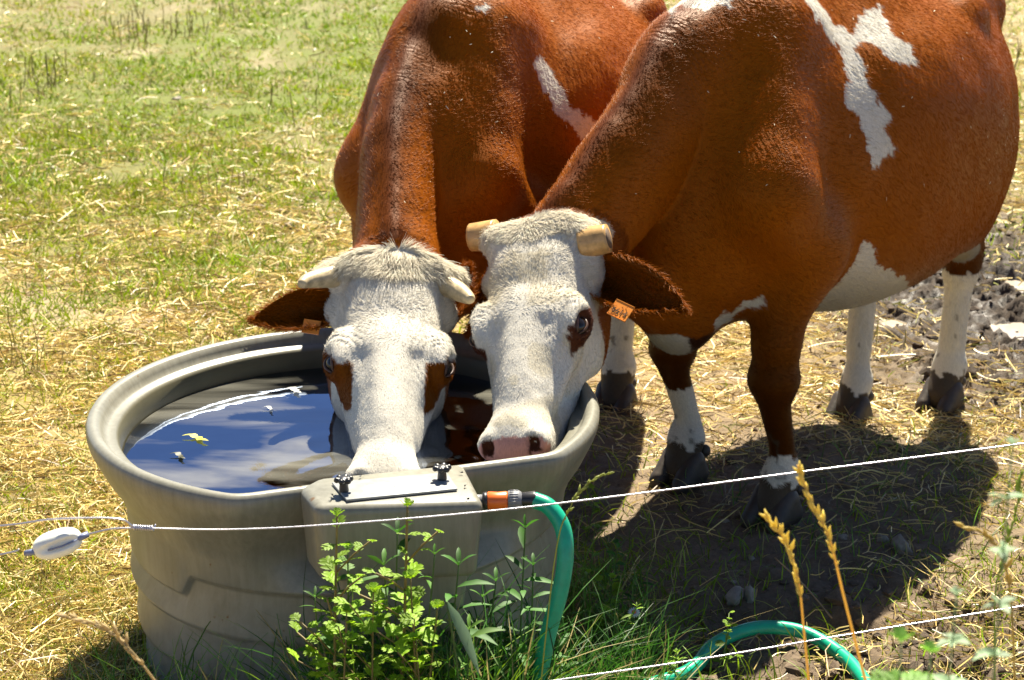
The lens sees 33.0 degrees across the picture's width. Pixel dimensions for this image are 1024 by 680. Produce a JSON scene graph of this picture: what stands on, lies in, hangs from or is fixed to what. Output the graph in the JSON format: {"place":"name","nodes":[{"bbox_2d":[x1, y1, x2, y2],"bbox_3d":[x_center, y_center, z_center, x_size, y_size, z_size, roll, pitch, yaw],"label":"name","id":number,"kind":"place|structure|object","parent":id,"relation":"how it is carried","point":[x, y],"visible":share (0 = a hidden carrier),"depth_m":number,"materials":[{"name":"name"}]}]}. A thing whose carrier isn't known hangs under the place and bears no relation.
{"place":"outdoors","nodes":[
{"label":"outdoors","id":0,"kind":"place"},
{"bbox_2d":[0,0,1023,679],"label":"ground","id":1,"kind":"structure","parent":0,"point":[1000,296],"depth_m":5.71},
{"bbox_2d":[55,612,155,679],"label":"seed stalk","id":2,"kind":"object","parent":1,"relation":"on","point":[102,626],"visible":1,"depth_m":2.55,"materials":[{"name":"brown plant"}]},
{"bbox_2d":[284,221,295,228],"bbox_3d":[-1.037,-0.536,8.090,0.061,0.040,0.083,1,15,3],"label":"stone","id":3,"kind":"object","parent":1,"relation":"on","point":[289,225],"visible":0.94,"depth_m":8.06,"materials":[{"name":"beige stone"}]},
{"bbox_2d":[295,586,339,679],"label":"leafy weed","id":4,"kind":"object","parent":1,"relation":"on","point":[325,640],"visible":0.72,"depth_m":3.32,"materials":[{"name":"green plant"}]},
{"bbox_2d":[294,638,347,677],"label":"leafy weed","id":5,"kind":"object","parent":1,"relation":"on","point":[321,651],"visible":0.2,"depth_m":3.45,"materials":[{"name":"green plant"}]},
{"bbox_2d":[287,604,367,679],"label":"leafy weed","id":6,"kind":"object","parent":1,"relation":"on","point":[318,661],"visible":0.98,"depth_m":3.24,"materials":[{"name":"green plant"}]},
{"bbox_2d":[289,507,383,679],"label":"leafy weed","id":7,"kind":"object","parent":1,"relation":"on","point":[329,563],"visible":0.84,"depth_m":3.29,"materials":[{"name":"green plant"}]},
{"bbox_2d":[85,328,598,679],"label":"water tank","id":8,"kind":"object","parent":1,"relation":"on","point":[191,580],"visible":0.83,"depth_m":3.66,"materials":[{"name":"plastic"}]},
{"bbox_2d":[123,368,492,492],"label":"water","id":9,"kind":"structure","parent":8,"relation":"in","point":[252,443],"depth_m":4.04,"materials":[{"name":"blue liquid"}]},
{"bbox_2d":[170,452,184,457],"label":"floating leaf","id":10,"kind":"object","parent":9,"relation":"on","point":[179,454],"visible":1,"depth_m":3.92,"materials":[{"name":"white plant"}]},
{"bbox_2d":[182,433,206,439],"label":"floating leaf","id":11,"kind":"object","parent":9,"relation":"on","point":[196,436],"visible":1,"depth_m":4.02,"materials":[{"name":"yellow plant"}]},
{"bbox_2d":[288,387,301,392],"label":"floating leaf","id":12,"kind":"object","parent":9,"relation":"on","point":[294,389],"visible":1,"depth_m":4.34,"materials":[{"name":"white plant"}]},
{"bbox_2d":[477,490,869,679],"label":"garden hose","id":13,"kind":"object","parent":8,"relation":"attached to","point":[555,514],"visible":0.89,"depth_m":3.48,"materials":[{"name":"teal plastic"}]},
{"bbox_2d":[318,582,391,679],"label":"leafy weed","id":14,"kind":"object","parent":1,"relation":"on","point":[380,617],"visible":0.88,"depth_m":3.26,"materials":[{"name":"green plant"}]},
{"bbox_2d":[332,541,382,672],"bbox_3d":[-0.306,0.659,3.421,0.093,0.580,0.144,-12,21,-32],"label":"leafy weed","id":15,"kind":"object","parent":1,"relation":"on","point":[348,566],"visible":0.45,"depth_m":3.38,"materials":[{"name":"green plant"}]},
{"bbox_2d":[331,610,389,679],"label":"leafy weed","id":16,"kind":"object","parent":1,"relation":"on","point":[358,659],"visible":0.52,"depth_m":3.34,"materials":[{"name":"green plant"}]},
{"bbox_2d":[340,548,437,679],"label":"leafy weed","id":17,"kind":"object","parent":1,"relation":"on","point":[383,563],"visible":0.56,"depth_m":3.33,"materials":[{"name":"green plant"}]},
{"bbox_2d":[367,517,429,676],"bbox_3d":[-0.235,0.633,3.466,0.137,0.602,0.164,-11,21,-32],"label":"leafy weed","id":18,"kind":"object","parent":1,"relation":"on","point":[397,530],"visible":0.46,"depth_m":3.38,"materials":[{"name":"green plant"}]},
{"bbox_2d":[348,497,449,679],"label":"leafy weed","id":19,"kind":"object","parent":1,"relation":"on","point":[379,594],"visible":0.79,"depth_m":3.28,"materials":[{"name":"green plant"}]},
{"bbox_2d":[374,631,430,679],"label":"leafy weed","id":20,"kind":"object","parent":1,"relation":"on","point":[402,651],"visible":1,"depth_m":3.23,"materials":[{"name":"green plant"}]},
{"bbox_2d":[359,569,456,679],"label":"leafy weed","id":21,"kind":"object","parent":1,"relation":"on","point":[392,629],"visible":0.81,"depth_m":3.27,"materials":[{"name":"green plant"}]},
{"bbox_2d":[397,543,443,676],"bbox_3d":[-0.163,0.676,3.378,0.147,0.574,0.122,6,19,19],"label":"leafy weed","id":22,"kind":"object","parent":1,"relation":"on","point":[428,581],"visible":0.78,"depth_m":3.33,"materials":[{"name":"green plant"}]},
{"bbox_2d":[391,599,460,678],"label":"leafy weed","id":23,"kind":"object","parent":1,"relation":"on","point":[436,603],"visible":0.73,"depth_m":3.31,"materials":[{"name":"green plant"}]},
{"bbox_2d":[436,644,453,679],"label":"leafy weed","id":24,"kind":"object","parent":1,"relation":"on","point":[445,654],"visible":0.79,"depth_m":3.42,"materials":[{"name":"green plant"}]},
{"bbox_2d":[405,547,496,677],"bbox_3d":[-0.116,0.675,3.427,0.220,0.546,0.143,15,23,39],"label":"leafy weed","id":25,"kind":"object","parent":1,"relation":"on","point":[465,583],"visible":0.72,"depth_m":3.36,"materials":[{"name":"green plant"}]},
{"bbox_2d":[245,0,667,475],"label":"cow","id":26,"kind":"object","parent":1,"relation":"on","point":[388,297],"visible":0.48,"depth_m":4.45},
{"bbox_2d":[446,601,479,679],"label":"broad leaf plant","id":27,"kind":"object","parent":1,"relation":"on","point":[463,632],"visible":1,"depth_m":3.26,"materials":[{"name":"green plant"}]},
{"bbox_2d":[456,614,503,679],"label":"leafy weed","id":28,"kind":"object","parent":1,"relation":"on","point":[476,633],"visible":0.78,"depth_m":3.31,"materials":[{"name":"green plant"}]},
{"bbox_2d":[459,567,514,672],"bbox_3d":[-0.049,0.681,3.581,0.186,0.440,0.124,-8,19,-24],"label":"leafy weed","id":29,"kind":"object","parent":1,"relation":"on","point":[501,605],"visible":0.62,"depth_m":3.54,"materials":[{"name":"green plant"}]},
{"bbox_2d":[465,584,524,679],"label":"leafy weed","id":30,"kind":"object","parent":1,"relation":"on","point":[487,606],"visible":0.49,"depth_m":3.59,"materials":[{"name":"green plant"}]},
{"bbox_2d":[474,605,529,667],"bbox_3d":[-0.024,0.725,3.620,0.248,0.334,0.222,0,18,0],"label":"leafy weed","id":31,"kind":"object","parent":1,"relation":"on","point":[506,642],"visible":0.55,"depth_m":3.60,"materials":[{"name":"green plant"}]},
{"bbox_2d":[0,0,1023,679],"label":"straw","id":32,"kind":"object","parent":1,"relation":"on","point":[114,504],"visible":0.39,"depth_m":5.90,"materials":[{"name":"beige plant"}]},
{"bbox_2d":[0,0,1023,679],"bbox_3d":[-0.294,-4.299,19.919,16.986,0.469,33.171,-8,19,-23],"label":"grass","id":33,"kind":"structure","parent":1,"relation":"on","point":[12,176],"depth_m":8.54,"materials":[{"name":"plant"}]},
{"bbox_2d":[0,423,1023,679],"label":"tall grass","id":34,"kind":"structure","parent":1,"relation":"on","point":[568,649],"depth_m":3.70,"materials":[{"name":"green plant"}]},
{"bbox_2d":[0,0,1023,378],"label":"dead stalks","id":35,"kind":"object","parent":1,"relation":"on","point":[208,168],"visible":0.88,"depth_m":11.79,"materials":[{"name":"plant"}]},
{"bbox_2d":[494,553,557,679],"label":"leafy weed","id":36,"kind":"object","parent":1,"relation":"on","point":[533,562],"visible":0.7,"depth_m":3.58,"materials":[{"name":"green plant"}]},
{"bbox_2d":[496,514,568,674],"bbox_3d":[0.010,0.624,3.581,0.188,0.550,0.150,15,23,39],"label":"leafy weed","id":37,"kind":"object","parent":1,"relation":"on","point":[522,539],"visible":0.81,"depth_m":3.54,"materials":[{"name":"green plant"}]},
{"bbox_2d":[536,623,579,678],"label":"leafy weed","id":38,"kind":"object","parent":1,"relation":"on","point":[560,654],"visible":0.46,"depth_m":3.58,"materials":[{"name":"green plant"}]},
{"bbox_2d":[541,471,614,679],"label":"seed stalk","id":39,"kind":"object","parent":1,"relation":"on","point":[580,490],"visible":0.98,"depth_m":3.15,"materials":[{"name":"green plant"}]},
{"bbox_2d":[567,581,599,652],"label":"leafy weed","id":40,"kind":"object","parent":1,"relation":"on","point":[584,597],"visible":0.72,"depth_m":4.05,"materials":[{"name":"green plant"}]},
{"bbox_2d":[570,549,606,612],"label":"leafy weed","id":41,"kind":"object","parent":1,"relation":"on","point":[591,565],"visible":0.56,"depth_m":4.28,"materials":[{"name":"green plant"}]},
{"bbox_2d":[581,484,609,538],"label":"leafy weed","id":42,"kind":"object","parent":1,"relation":"on","point":[595,510],"visible":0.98,"depth_m":4.72,"materials":[{"name":"green plant"}]},
{"bbox_2d":[586,569,635,635],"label":"leafy weed","id":43,"kind":"object","parent":1,"relation":"on","point":[614,586],"visible":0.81,"depth_m":4.14,"materials":[{"name":"green plant"}]},
{"bbox_2d":[601,538,625,594],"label":"leafy weed","id":44,"kind":"object","parent":1,"relation":"on","point":[616,541],"visible":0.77,"depth_m":4.35,"materials":[{"name":"green plant"}]},
{"bbox_2d":[610,602,644,663],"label":"leafy weed","id":45,"kind":"object","parent":1,"relation":"on","point":[628,615],"visible":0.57,"depth_m":3.99,"materials":[{"name":"green plant"}]},
{"bbox_2d":[628,607,639,649],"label":"daisy","id":46,"kind":"object","parent":1,"relation":"on","point":[631,610],"visible":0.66,"depth_m":4.02,"materials":[{"name":"plant"}]},
{"bbox_2d":[622,560,655,609],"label":"leafy weed","id":47,"kind":"object","parent":1,"relation":"on","point":[629,595],"visible":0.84,"depth_m":4.32,"materials":[{"name":"green plant"}]},
{"bbox_2d":[631,611,656,650],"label":"leafy weed","id":48,"kind":"object","parent":1,"relation":"on","point":[646,626],"visible":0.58,"depth_m":4.10,"materials":[{"name":"green plant"}]},
{"bbox_2d":[631,600,666,654],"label":"twig","id":49,"kind":"object","parent":1,"relation":"on","point":[642,613],"visible":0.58,"depth_m":4.14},
{"bbox_2d":[667,648,686,671],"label":"leafy weed","id":50,"kind":"object","parent":1,"relation":"on","point":[676,649],"visible":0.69,"depth_m":3.94,"materials":[{"name":"green plant"}]},
{"bbox_2d":[712,611,742,671],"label":"leafy weed","id":51,"kind":"object","parent":1,"relation":"on","point":[721,643],"visible":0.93,"depth_m":4.01,"materials":[{"name":"green plant"}]},
{"bbox_2d":[725,586,744,605],"bbox_3d":[0.566,0.650,4.389,0.045,0.033,0.077,10,20,28],"label":"stone","id":52,"kind":"object","parent":1,"relation":"on","point":[732,596],"visible":0.98,"depth_m":4.37,"materials":[{"name":"grey stone"}]},
{"bbox_2d":[460,0,1020,534],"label":"cow","id":53,"kind":"object","parent":1,"relation":"on","point":[694,200],"visible":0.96,"depth_m":4.49},
{"bbox_2d":[744,584,755,603],"bbox_3d":[0.605,0.652,4.400,0.032,0.067,0.054,1,11,3],"label":"stone","id":54,"kind":"object","parent":1,"relation":"on","point":[749,594],"visible":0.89,"depth_m":4.38,"materials":[{"name":"grey stone"}]},
{"bbox_2d":[759,508,809,679],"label":"seed stalk","id":55,"kind":"object","parent":1,"relation":"on","point":[784,539],"visible":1,"depth_m":2.40,"materials":[{"name":"yellow plant"}]},
{"bbox_2d":[553,185,1023,679],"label":"soil crumbs","id":56,"kind":"object","parent":1,"relation":"on","point":[834,597],"visible":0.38,"depth_m":4.40,"materials":[{"name":"brown soil"}]},
{"bbox_2d":[774,557,831,618],"bbox_3d":[0.727,0.616,4.310,0.169,0.123,0.014,13,22,35],"label":"twig","id":57,"kind":"object","parent":1,"relation":"on","point":[810,592],"visible":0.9,"depth_m":4.31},
{"bbox_2d":[792,460,866,679],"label":"seed stalk","id":58,"kind":"object","parent":1,"relation":"on","point":[809,497],"visible":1,"depth_m":2.34,"materials":[{"name":"yellow plant"}]},
{"bbox_2d":[835,533,847,539],"bbox_3d":[0.899,0.537,4.731,0.038,0.014,0.022,4,18,17],"label":"stone","id":59,"kind":"object","parent":1,"relation":"on","point":[843,536],"visible":0.97,"depth_m":4.72,"materials":[{"name":"grey stone"}]},
{"bbox_2d":[877,534,889,542],"bbox_3d":[1.011,0.547,4.714,0.024,0.039,0.032,-9,20,-27],"label":"stone","id":60,"kind":"object","parent":1,"relation":"on","point":[885,537],"visible":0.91,"depth_m":4.71,"materials":[{"name":"grey stone"}]},
{"bbox_2d":[880,319,905,326],"bbox_3d":[1.549,-0.064,7.026,0.150,0.001,0.150,0,18,0],"label":"stone","id":61,"kind":"object","parent":1,"relation":"on","point":[892,323],"visible":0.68,"depth_m":7.04,"materials":[{"name":"beige stone"}]},
{"bbox_2d":[868,626,931,679],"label":"foreground plant","id":62,"kind":"object","parent":1,"relation":"on","point":[899,634],"visible":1,"depth_m":1.80,"materials":[{"name":"green plant"}]},
{"bbox_2d":[891,534,912,554],"bbox_3d":[1.051,0.566,4.666,0.039,0.081,0.070,-15,21,-38],"label":"stone","id":63,"kind":"object","parent":1,"relation":"on","point":[899,539],"visible":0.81,"depth_m":4.65,"materials":[{"name":"grey stone"}]},
{"bbox_2d":[920,640,941,679],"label":"foreground plant","id":64,"kind":"object","parent":1,"relation":"on","point":[929,646],"visible":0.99,"depth_m":1.79,"materials":[{"name":"green plant"}]},
{"bbox_2d":[932,586,969,679],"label":"foreground plant","id":65,"kind":"object","parent":1,"relation":"on","point":[953,640],"visible":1,"depth_m":1.77,"materials":[{"name":"green plant"}]},
{"bbox_2d":[953,521,1015,679],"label":"seed stalk","id":66,"kind":"object","parent":1,"relation":"on","point":[1008,578],"visible":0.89,"depth_m":2.41,"materials":[{"name":"brown"}]},
{"bbox_2d":[972,437,1023,679],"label":"foreground plant","id":67,"kind":"object","parent":1,"relation":"on","point":[1003,549],"visible":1,"depth_m":1.75,"materials":[{"name":"green plant"}]},
{"bbox_2d":[990,322,1023,339],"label":"puddle","id":68,"kind":"object","parent":1,"relation":"on","point":[1010,329],"visible":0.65,"depth_m":6.99,"materials":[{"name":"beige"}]},
{"bbox_2d":[994,469,1023,679],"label":"seed stalk","id":69,"kind":"object","parent":1,"relation":"on","point":[1019,498],"visible":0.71,"depth_m":2.50,"materials":[{"name":"green"}]},
{"bbox_2d":[1005,280,1023,292],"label":"stone","id":70,"kind":"object","parent":1,"relation":"on","point":[1015,283],"visible":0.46,"depth_m":7.61,"materials":[{"name":"beige stone"}]},
{"bbox_2d":[0,443,1023,554],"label":"fence wire","id":71,"kind":"object","parent":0,"point":[136,527],"visible":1,"depth_m":3.06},
{"bbox_2d":[24,527,89,559],"bbox_3d":[-0.786,0.352,2.990,0.112,0.053,0.046,0,18,0],"label":"insulator","id":72,"kind":"object","parent":71,"relation":"attached to","point":[57,543],"visible":1,"depth_m":2.98,"materials":[{"name":"white plastic"}]},
{"bbox_2d":[556,605,1023,679],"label":"fence wire","id":73,"kind":"object","parent":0,"point":[782,645],"visible":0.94,"depth_m":3.23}
]}

